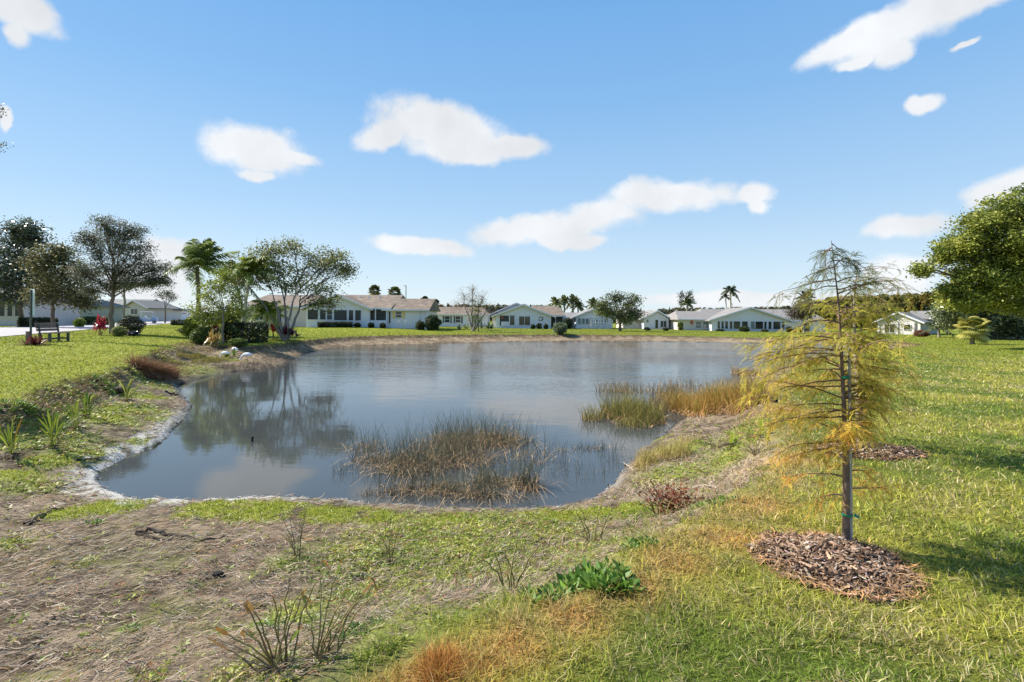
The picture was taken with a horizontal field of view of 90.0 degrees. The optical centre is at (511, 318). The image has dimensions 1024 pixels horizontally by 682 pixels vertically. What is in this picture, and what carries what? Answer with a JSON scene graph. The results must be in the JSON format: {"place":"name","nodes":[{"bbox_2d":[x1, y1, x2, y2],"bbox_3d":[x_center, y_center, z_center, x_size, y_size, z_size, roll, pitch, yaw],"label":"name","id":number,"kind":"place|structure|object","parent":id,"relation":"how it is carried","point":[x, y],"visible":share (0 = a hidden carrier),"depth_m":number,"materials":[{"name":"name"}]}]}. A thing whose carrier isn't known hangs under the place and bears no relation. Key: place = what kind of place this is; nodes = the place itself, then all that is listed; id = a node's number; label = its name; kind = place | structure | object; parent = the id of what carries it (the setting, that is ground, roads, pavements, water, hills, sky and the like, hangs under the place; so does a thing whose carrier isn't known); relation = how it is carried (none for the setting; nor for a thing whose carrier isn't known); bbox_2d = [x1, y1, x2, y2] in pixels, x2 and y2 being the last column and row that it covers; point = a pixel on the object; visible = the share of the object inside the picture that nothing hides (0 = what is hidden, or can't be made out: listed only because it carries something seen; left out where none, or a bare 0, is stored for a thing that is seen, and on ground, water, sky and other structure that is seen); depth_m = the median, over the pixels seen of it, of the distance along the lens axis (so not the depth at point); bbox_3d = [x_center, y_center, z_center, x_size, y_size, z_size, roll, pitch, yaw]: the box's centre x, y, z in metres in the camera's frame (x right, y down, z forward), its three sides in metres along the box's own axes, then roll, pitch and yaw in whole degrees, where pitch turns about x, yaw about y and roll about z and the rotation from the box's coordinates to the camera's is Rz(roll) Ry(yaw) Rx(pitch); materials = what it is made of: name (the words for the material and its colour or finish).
{"place":"outdoors","nodes":[
{"label":"outdoors","id":0,"kind":"place"},
{"bbox_2d":[0,320,205,336],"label":"road","id":1,"kind":"structure","parent":0,"point":[7,331],"depth_m":44.35,"materials":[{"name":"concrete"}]},
{"bbox_2d":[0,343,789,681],"bbox_3d":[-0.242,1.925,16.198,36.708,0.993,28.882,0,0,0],"label":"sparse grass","id":2,"kind":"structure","parent":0,"point":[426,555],"depth_m":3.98,"materials":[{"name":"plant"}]},
{"bbox_2d":[0,333,925,545],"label":"bank grass","id":3,"kind":"structure","parent":0,"point":[43,401],"depth_m":10.16,"materials":[{"name":"plant"}]},
{"bbox_2d":[98,341,863,508],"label":"pond water","id":4,"kind":"structure","parent":0,"point":[291,416],"depth_m":12.93,"materials":[{"name":"blue liquid"}]},
{"bbox_2d":[357,484,493,504],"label":"reed clump","id":5,"kind":"object","parent":4,"relation":"in","point":[425,497],"visible":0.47,"depth_m":6.91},
{"bbox_2d":[326,401,573,507],"bbox_3d":[-1.120,2.097,8.905,4.911,0.828,5.158,0,0,0],"label":"reed clump","id":6,"kind":"object","parent":4,"relation":"in","point":[458,439],"visible":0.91,"depth_m":8.49,"materials":[{"name":"plant"}]},
{"bbox_2d":[542,434,632,481],"bbox_3d":[1.227,2.293,8.595,1.869,0.473,2.078,0,0,0],"label":"reed clump","id":7,"kind":"object","parent":4,"relation":"in","point":[565,460],"visible":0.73,"depth_m":8.54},
{"bbox_2d":[554,433,626,452],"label":"reed clump","id":8,"kind":"object","parent":4,"relation":"in","point":[579,444],"visible":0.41,"depth_m":9.64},
{"bbox_2d":[574,387,675,429],"bbox_3d":[2.879,2.175,12.742,2.774,0.736,3.324,0,0,0],"label":"reed clump","id":9,"kind":"object","parent":4,"relation":"in","point":[638,412],"visible":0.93,"depth_m":12.46,"materials":[{"name":"plant"}]},
{"bbox_2d":[593,374,747,412],"bbox_3d":[5.253,2.231,17.576,4.210,0.662,9.177,0,0,35],"label":"reed clump","id":10,"kind":"object","parent":4,"relation":"in","point":[666,390],"visible":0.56,"depth_m":17.10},
{"bbox_2d":[658,371,780,418],"bbox_3d":[5.003,1.791,12.458,1.726,1.538,4.807,0,0,-11],"label":"reed clump","id":11,"kind":"object","parent":4,"relation":"in","point":[718,400],"visible":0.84,"depth_m":12.12,"materials":[{"name":"plant"}]},
{"bbox_2d":[726,366,761,375],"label":"reed clump","id":12,"kind":"object","parent":4,"relation":"in","point":[741,372],"visible":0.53,"depth_m":22.62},
{"bbox_2d":[0,319,1023,681],"bbox_3d":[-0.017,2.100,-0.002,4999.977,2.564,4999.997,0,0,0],"label":"ground","id":13,"kind":"structure","parent":0,"point":[228,579],"depth_m":4.32,"materials":[{"name":"plant"}]},
{"bbox_2d":[0,416,24,460],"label":"arrowhead plant","id":14,"kind":"object","parent":13,"relation":"on","point":[9,436],"visible":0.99,"depth_m":7.75,"materials":[{"name":"green plant"}]},
{"bbox_2d":[0,213,62,325],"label":"magnolia tree","id":15,"kind":"object","parent":13,"relation":"on","point":[24,234],"visible":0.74,"depth_m":55.28,"materials":[{"name":"green plant"}]},
{"bbox_2d":[30,289,34,342],"bbox_3d":[-21.991,-0.017,23.415,0.540,2.658,0.085,0,0,31],"label":"sign post","id":16,"kind":"object","parent":13,"relation":"on","point":[32,301],"visible":0.67,"depth_m":23.37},
{"bbox_2d":[10,334,55,345],"bbox_3d":[-21.139,0.892,22.509,1.716,0.504,1.657,0,0,-14],"label":"red bromeliad","id":17,"kind":"object","parent":13,"relation":"on","point":[35,340],"visible":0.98,"depth_m":22.49,"materials":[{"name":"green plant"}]},
{"bbox_2d":[0,398,65,427],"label":"green weed","id":18,"kind":"object","parent":13,"relation":"on","point":[18,401],"visible":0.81,"depth_m":9.00,"materials":[{"name":"green plant"}]},
{"bbox_2d":[16,317,58,326],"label":"hedge","id":19,"kind":"object","parent":13,"relation":"on","point":[23,321],"visible":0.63,"depth_m":55.52,"materials":[{"name":"green plant"}]},
{"bbox_2d":[0,291,79,325],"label":"house","id":20,"kind":"structure","parent":13,"relation":"on","point":[10,317],"depth_m":64.25,"materials":[{"name":"paint"}]},
{"bbox_2d":[34,323,70,341],"bbox_3d":[-22.251,0.737,24.823,0.643,1.059,1.440,0,0,-8],"label":"park bench","id":21,"kind":"object","parent":13,"relation":"on","point":[55,327],"visible":0.81,"depth_m":24.79,"materials":[{"name":"brown wood"}]},
{"bbox_2d":[2,238,106,325],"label":"oak tree","id":22,"kind":"object","parent":13,"relation":"on","point":[51,288],"visible":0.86,"depth_m":49.43,"materials":[{"name":"green plant"}]},
{"bbox_2d":[38,408,77,449],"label":"arrowhead plant","id":23,"kind":"object","parent":13,"relation":"on","point":[51,444],"visible":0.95,"depth_m":8.32,"materials":[{"name":"green plant"}]},
{"bbox_2d":[61,399,88,430],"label":"arrowhead plant","id":24,"kind":"object","parent":13,"relation":"on","point":[74,412],"visible":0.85,"depth_m":9.35,"materials":[{"name":"green plant"}]},
{"bbox_2d":[71,318,85,326],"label":"green bush","id":25,"kind":"object","parent":13,"relation":"on","point":[78,322],"visible":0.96,"depth_m":57.75,"materials":[{"name":"green plant"}]},
{"bbox_2d":[79,390,95,418],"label":"arrowhead plant","id":26,"kind":"object","parent":13,"relation":"on","point":[86,402],"visible":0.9,"depth_m":10.35,"materials":[{"name":"green plant"}]},
{"bbox_2d":[82,316,108,324],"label":"hedge","id":27,"kind":"object","parent":13,"relation":"on","point":[89,320],"visible":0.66,"depth_m":69.62,"materials":[{"name":"green plant"}]},
{"bbox_2d":[92,315,107,334],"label":"red ti plant","id":28,"kind":"object","parent":13,"relation":"on","point":[100,323],"visible":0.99,"depth_m":33.32,"materials":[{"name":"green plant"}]},
{"bbox_2d":[85,373,123,395],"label":"green weed","id":29,"kind":"object","parent":13,"relation":"on","point":[106,382],"visible":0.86,"depth_m":13.21,"materials":[{"name":"green plant"}]},
{"bbox_2d":[80,299,130,321],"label":"house","id":30,"kind":"structure","parent":13,"relation":"on","point":[117,314],"depth_m":82.47,"materials":[{"name":"paint"}]},
{"bbox_2d":[57,213,178,333],"bbox_3d":[-28.941,-3.261,37.845,7.910,9.138,4.349,0,0,0],"label":"oak tree","id":31,"kind":"object","parent":13,"relation":"on","point":[152,281],"visible":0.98,"depth_m":37.56,"materials":[{"name":"green plant"}]},
{"bbox_2d":[110,325,127,336],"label":"variegated shrub","id":32,"kind":"object","parent":13,"relation":"on","point":[117,331],"visible":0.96,"depth_m":32.43,"materials":[{"name":"green plant"}]},
{"bbox_2d":[100,260,150,325],"bbox_3d":[-28.358,-1.527,37.581,3.023,5.690,2.756,0,0,-37],"label":"slender tree","id":33,"kind":"object","parent":13,"relation":"on","point":[124,304],"visible":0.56,"depth_m":37.82,"materials":[{"name":"green plant"}]},
{"bbox_2d":[116,315,146,331],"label":"round hedge","id":34,"kind":"object","parent":13,"relation":"on","point":[134,319],"visible":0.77,"depth_m":35.78,"materials":[{"name":"green plant"}]},
{"bbox_2d":[117,379,145,401],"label":"arrowhead plant","id":35,"kind":"object","parent":13,"relation":"on","point":[127,391],"visible":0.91,"depth_m":12.56,"materials":[{"name":"green plant"}]},
{"bbox_2d":[105,299,178,321],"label":"house","id":36,"kind":"structure","parent":13,"relation":"on","point":[156,306],"depth_m":96.93,"materials":[{"name":"paint"}]},
{"bbox_2d":[112,350,192,380],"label":"grass tussock","id":37,"kind":"object","parent":13,"relation":"on","point":[156,371],"depth_m":17.23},
{"bbox_2d":[151,288,180,322],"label":"tree","id":38,"kind":"object","parent":13,"relation":"on","point":[167,292],"visible":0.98,"depth_m":79.84,"materials":[{"name":"green plant"}]},
{"bbox_2d":[172,306,186,319],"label":"house","id":39,"kind":"structure","parent":13,"relation":"on","point":[176,313],"depth_m":118.50,"materials":[{"name":"white"}]},
{"bbox_2d":[181,315,202,338],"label":"leafy shrub","id":40,"kind":"object","parent":13,"relation":"on","point":[189,326],"visible":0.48,"depth_m":34.62,"materials":[{"name":"green plant"}]},
{"bbox_2d":[163,352,229,364],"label":"reed clump","id":41,"kind":"object","parent":13,"relation":"on","point":[195,357],"visible":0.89,"depth_m":23.44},
{"bbox_2d":[189,325,217,343],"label":"leafy shrub","id":42,"kind":"object","parent":13,"relation":"on","point":[199,335],"visible":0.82,"depth_m":30.63,"materials":[{"name":"green plant"}]},
{"bbox_2d":[163,238,257,316],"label":"windswept palm","id":43,"kind":"object","parent":13,"relation":"on","point":[202,255],"visible":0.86,"depth_m":43.50,"materials":[{"name":"green plant"}]},
{"bbox_2d":[204,329,224,347],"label":"croton shrub","id":44,"kind":"object","parent":13,"relation":"on","point":[211,338],"visible":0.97,"depth_m":29.49,"materials":[{"name":"yellow plant"}]},
{"bbox_2d":[179,263,259,342],"bbox_3d":[-17.731,-0.847,31.106,4.535,5.036,2.936,0,0,0],"label":"yellowish tree","id":45,"kind":"object","parent":13,"relation":"on","point":[235,307],"visible":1,"depth_m":30.98,"materials":[{"name":"green plant"}]},
{"bbox_2d":[199,307,250,339],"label":"clumping palm","id":46,"kind":"object","parent":13,"relation":"on","point":[232,326],"visible":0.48,"depth_m":32.21,"materials":[{"name":"green plant"}]},
{"bbox_2d":[228,338,247,346],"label":"leafy shrub","id":47,"kind":"object","parent":13,"relation":"on","point":[236,342],"visible":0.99,"depth_m":29.27,"materials":[{"name":"green plant"}]},
{"bbox_2d":[212,260,264,336],"bbox_3d":[-20.065,-1.340,37.682,4.007,5.896,3.613,0,0,41],"label":"arching palm","id":48,"kind":"object","parent":13,"relation":"on","point":[227,263],"visible":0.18,"depth_m":37.26,"materials":[{"name":"green plant"}]},
{"bbox_2d":[221,321,269,342],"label":"clipped hedge","id":49,"kind":"object","parent":13,"relation":"on","point":[255,328],"visible":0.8,"depth_m":32.37,"materials":[{"name":"green plant"}]},
{"bbox_2d":[211,349,306,371],"bbox_3d":[-12.677,2.163,28.756,2.889,0.515,12.933,0,0,-5],"label":"reed debris","id":50,"kind":"object","parent":13,"relation":"on","point":[246,366],"visible":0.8,"depth_m":24.50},
{"bbox_2d":[227,256,295,333],"bbox_3d":[-17.633,-1.400,36.079,4.731,6.003,4.587,0,0,0],"label":"arching palm","id":51,"kind":"object","parent":13,"relation":"on","point":[246,263],"visible":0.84,"depth_m":35.60,"materials":[{"name":"green plant"}]},
{"bbox_2d":[245,299,290,339],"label":"clumping palm","id":52,"kind":"object","parent":13,"relation":"on","point":[271,308],"visible":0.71,"depth_m":36.57,"materials":[{"name":"green plant"}]},
{"bbox_2d":[207,572,330,681],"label":"withered marsh plant","id":53,"kind":"object","parent":13,"relation":"on","point":[248,606],"visible":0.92,"depth_m":2.50,"materials":[{"name":"brown plant"}]},
{"bbox_2d":[246,615,296,635],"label":"green weed","id":54,"kind":"object","parent":13,"relation":"on","point":[267,622],"visible":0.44,"depth_m":3.29,"materials":[{"name":"green plant"}]},
{"bbox_2d":[240,295,324,326],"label":"house","id":55,"kind":"structure","parent":13,"relation":"on","point":[301,319],"depth_m":72.00,"materials":[{"name":"white"}]},
{"bbox_2d":[220,234,367,340],"bbox_3d":[-15.529,-2.094,36.003,10.614,7.725,3.759,0,0,6],"label":"spreading tree","id":56,"kind":"object","parent":13,"relation":"on","point":[325,264],"visible":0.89,"depth_m":35.89,"materials":[{"name":"green plant"}]},
{"bbox_2d":[279,505,317,559],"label":"withered marsh plant","id":57,"kind":"object","parent":13,"relation":"on","point":[297,554],"visible":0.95,"depth_m":4.63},
{"bbox_2d":[271,559,376,666],"bbox_3d":[-0.920,1.520,2.607,0.515,0.465,0.338,0,0,0],"label":"withered marsh plant","id":58,"kind":"object","parent":13,"relation":"on","point":[323,644],"visible":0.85,"depth_m":2.59,"materials":[{"name":"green plant"}]},
{"bbox_2d":[0,352,670,526],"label":"moss","id":59,"kind":"object","parent":13,"relation":"on","point":[267,507],"visible":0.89,"depth_m":6.11,"materials":[{"name":"green plant"}]},
{"bbox_2d":[331,615,386,640],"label":"green weed","id":60,"kind":"object","parent":13,"relation":"on","point":[355,625],"visible":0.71,"depth_m":2.91,"materials":[{"name":"green plant"}]},
{"bbox_2d":[94,382,628,508],"bbox_3d":[-6.328,2.340,11.018,16.954,0.195,5.771,0,0,34],"label":"shell grit","id":61,"kind":"object","parent":13,"relation":"on","point":[97,474],"visible":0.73,"depth_m":7.58,"materials":[{"name":"white stone"}]},
{"bbox_2d":[300,294,439,329],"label":"house","id":62,"kind":"structure","parent":13,"relation":"on","point":[390,311],"depth_m":68.45,"materials":[{"name":"white paint"}]},
{"bbox_2d":[367,284,380,294],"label":"round palm","id":63,"kind":"object","parent":13,"relation":"on","point":[372,289],"visible":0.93,"depth_m":109.61,"materials":[{"name":"green plant"}]},
{"bbox_2d":[366,514,406,565],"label":"withered marsh plant","id":64,"kind":"object","parent":13,"relation":"on","point":[389,560],"visible":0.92,"depth_m":4.48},
{"bbox_2d":[0,347,821,681],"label":"ground cover","id":65,"kind":"object","parent":13,"relation":"on","point":[474,529],"visible":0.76,"depth_m":4.83,"materials":[{"name":"green plant"}]},
{"bbox_2d":[424,314,441,330],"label":"dark round shrub","id":66,"kind":"object","parent":13,"relation":"on","point":[432,322],"visible":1,"depth_m":65.53,"materials":[{"name":"green plant"}]},
{"bbox_2d":[397,624,521,681],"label":"grass tussock","id":67,"kind":"object","parent":13,"relation":"on","point":[424,667],"depth_m":2.31,"materials":[{"name":"plant"}]},
{"bbox_2d":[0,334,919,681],"bbox_3d":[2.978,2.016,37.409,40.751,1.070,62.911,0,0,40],"label":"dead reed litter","id":68,"kind":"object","parent":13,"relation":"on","point":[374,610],"visible":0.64,"depth_m":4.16,"materials":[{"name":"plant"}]},
{"bbox_2d":[134,527,227,541],"bbox_3d":[-3.364,2.185,5.151,1.096,0.118,0.185,0,0,16],"label":"fallen stick","id":69,"kind":"object","parent":68,"relation":"on","point":[137,532],"visible":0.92,"depth_m":5.18,"materials":[{"name":"brown wood"}]},
{"bbox_2d":[437,307,489,326],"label":"house","id":70,"kind":"structure","parent":13,"relation":"on","point":[457,317],"depth_m":98.00,"materials":[{"name":"white paint"}]},
{"bbox_2d":[449,284,496,331],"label":"bare branched tree","id":71,"kind":"object","parent":13,"relation":"on","point":[473,328],"visible":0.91,"depth_m":66.11,"materials":[{"name":"brown plant"}]},
{"bbox_2d":[469,298,485,331],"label":"green tree","id":72,"kind":"object","parent":13,"relation":"on","point":[476,316],"visible":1,"depth_m":64.80,"materials":[{"name":"green plant"}]},
{"bbox_2d":[201,303,790,322],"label":"treeline","id":73,"kind":"object","parent":13,"relation":"on","point":[662,310],"visible":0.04,"depth_m":206.89,"materials":[{"name":"green plant"}]},
{"bbox_2d":[482,535,545,593],"bbox_3d":[0.009,1.557,3.261,0.406,0.424,0.187,0,0,6],"label":"withered marsh plant","id":74,"kind":"object","parent":13,"relation":"on","point":[510,583],"visible":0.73,"depth_m":3.27,"materials":[{"name":"brown plant"}]},
{"bbox_2d":[490,303,565,328],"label":"house","id":75,"kind":"structure","parent":13,"relation":"on","point":[516,315],"depth_m":88.00,"materials":[{"name":"white paint"}]},
{"bbox_2d":[516,579,570,603],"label":"green weed","id":76,"kind":"object","parent":13,"relation":"on","point":[550,590],"visible":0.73,"depth_m":3.00,"materials":[{"name":"green plant"}]},
{"bbox_2d":[552,322,567,333],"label":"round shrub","id":77,"kind":"object","parent":13,"relation":"on","point":[560,328],"visible":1,"depth_m":59.64,"materials":[{"name":"green plant"}]},
{"bbox_2d":[565,294,579,311],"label":"feathery palm","id":78,"kind":"object","parent":13,"relation":"on","point":[572,297],"visible":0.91,"depth_m":114.82,"materials":[{"name":"green plant"}]},
{"bbox_2d":[563,309,615,328],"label":"house","id":79,"kind":"structure","parent":13,"relation":"on","point":[583,319],"depth_m":95.00,"materials":[{"name":"white paint"}]},
{"bbox_2d":[553,554,631,593],"bbox_3d":[0.489,1.589,3.174,0.484,0.188,0.465,0,0,25],"label":"green weed","id":80,"kind":"object","parent":13,"relation":"on","point":[585,571],"visible":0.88,"depth_m":3.15,"materials":[{"name":"green plant"}]},
{"bbox_2d":[573,496,620,541],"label":"withered marsh plant","id":81,"kind":"object","parent":13,"relation":"on","point":[595,532],"visible":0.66,"depth_m":4.63,"materials":[{"name":"brown plant"}]},
{"bbox_2d":[586,290,649,330],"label":"shoreline tree","id":82,"kind":"object","parent":13,"relation":"on","point":[623,317],"visible":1,"depth_m":77.48,"materials":[{"name":"green plant"}]},
{"bbox_2d":[593,569,645,593],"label":"green weed","id":83,"kind":"object","parent":13,"relation":"on","point":[624,582],"visible":0.93,"depth_m":2.99,"materials":[{"name":"green plant"}]},
{"bbox_2d":[618,535,658,548],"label":"green weed","id":84,"kind":"object","parent":13,"relation":"on","point":[630,540],"visible":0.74,"depth_m":3.70,"materials":[{"name":"green plant"}]},
{"bbox_2d":[616,310,670,328],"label":"house","id":85,"kind":"structure","parent":13,"relation":"on","point":[656,319],"depth_m":97.00,"materials":[{"name":"white paint"}]},
{"bbox_2d":[632,481,690,519],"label":"withered marsh plant","id":86,"kind":"object","parent":13,"relation":"on","point":[655,502],"visible":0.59,"depth_m":5.26,"materials":[{"name":"brown plant"}]},
{"bbox_2d":[624,432,702,473],"bbox_3d":[2.700,2.168,8.546,2.411,0.501,1.193,0,0,-43],"label":"straw patch","id":87,"kind":"object","parent":13,"relation":"on","point":[665,453],"visible":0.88,"depth_m":8.24,"materials":[{"name":"plant"}]},
{"bbox_2d":[638,479,703,514],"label":"dead bush","id":88,"kind":"object","parent":13,"relation":"on","point":[678,499],"visible":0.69,"depth_m":5.30,"materials":[{"name":"brown plant"}]},
{"bbox_2d":[689,495,737,512],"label":"green weed","id":89,"kind":"object","parent":13,"relation":"on","point":[714,500],"visible":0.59,"depth_m":4.72,"materials":[{"name":"green plant"}]},
{"bbox_2d":[719,429,738,449],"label":"arrowhead plant","id":90,"kind":"object","parent":13,"relation":"on","point":[731,442],"visible":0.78,"depth_m":7.99,"materials":[{"name":"green plant"}]},
{"bbox_2d":[719,285,739,307],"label":"tall distant palm","id":91,"kind":"object","parent":13,"relation":"on","point":[732,289],"visible":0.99,"depth_m":129.83,"materials":[{"name":"green plant"}]},
{"bbox_2d":[667,307,824,331],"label":"house","id":92,"kind":"structure","parent":13,"relation":"on","point":[735,319],"depth_m":90.00,"materials":[{"name":"white paint"}]},
{"bbox_2d":[782,298,818,332],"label":"dark leaved tree","id":93,"kind":"object","parent":13,"relation":"on","point":[791,312],"visible":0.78,"depth_m":79.61,"materials":[{"name":"green plant"}]},
{"bbox_2d":[744,524,936,605],"bbox_3d":[2.114,1.565,3.347,1.115,0.151,1.056,0,0,0],"label":"mulch ring","id":94,"kind":"object","parent":13,"relation":"on","point":[835,563],"visible":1,"depth_m":3.24,"materials":[{"name":"brown wood"}]},
{"bbox_2d":[731,240,928,540],"bbox_3d":[2.240,0.570,3.647,1.165,2.249,1.166,0,0,39],"label":"cypress sapling","id":95,"kind":"object","parent":94,"relation":"in","point":[850,430],"visible":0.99,"depth_m":3.62,"materials":[{"name":"yellow plant"}]},
{"bbox_2d":[776,261,940,441],"bbox_3d":[4.312,0.459,6.541,1.653,2.427,1.680,0,0,-36],"label":"cypress sapling","id":96,"kind":"object","parent":13,"relation":"on","point":[854,325],"visible":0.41,"depth_m":6.44,"materials":[{"name":"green plant"}]},
{"bbox_2d":[811,440,931,461],"bbox_3d":[4.330,1.580,6.239,1.454,0.151,0.914,0,0,0],"label":"mulch ring","id":97,"kind":"object","parent":13,"relation":"on","point":[899,451],"visible":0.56,"depth_m":6.07,"materials":[{"name":"brown wood"}]},
{"bbox_2d":[874,311,937,334],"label":"house","id":98,"kind":"structure","parent":13,"relation":"on","point":[919,320],"depth_m":80.11,"materials":[{"name":"paint"}]},
{"bbox_2d":[799,291,1013,329],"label":"autumn wood","id":99,"kind":"object","parent":13,"relation":"on","point":[922,301],"visible":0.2,"depth_m":129.89,"materials":[{"name":"green plant"}]},
{"bbox_2d":[921,319,954,336],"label":"feather palm","id":100,"kind":"object","parent":13,"relation":"on","point":[930,325],"visible":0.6,"depth_m":66.03,"materials":[{"name":"green plant"}]},
{"bbox_2d":[899,182,1023,317],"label":"leafy tree","id":101,"kind":"object","parent":13,"relation":"on","point":[961,291],"visible":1,"depth_m":36.64,"materials":[{"name":"green plant"}]},
{"bbox_2d":[952,315,991,343],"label":"fan palm","id":102,"kind":"object","parent":13,"relation":"on","point":[980,333],"visible":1,"depth_m":46.56,"materials":[{"name":"green plant"}]},
{"bbox_2d":[925,294,1023,339],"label":"dark evergreen tree","id":103,"kind":"object","parent":13,"relation":"on","point":[1010,326],"visible":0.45,"depth_m":59.39,"materials":[{"name":"green plant"}]},
{"bbox_2d":[0,321,1023,681],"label":"grass","id":104,"kind":"structure","parent":0,"point":[662,615],"depth_m":3.30,"materials":[{"name":"plant"}]},
{"bbox_2d":[0,0,1023,312],"label":"sky","id":105,"kind":"structure","parent":0,"point":[528,152],"materials":[{"name":"blue"}]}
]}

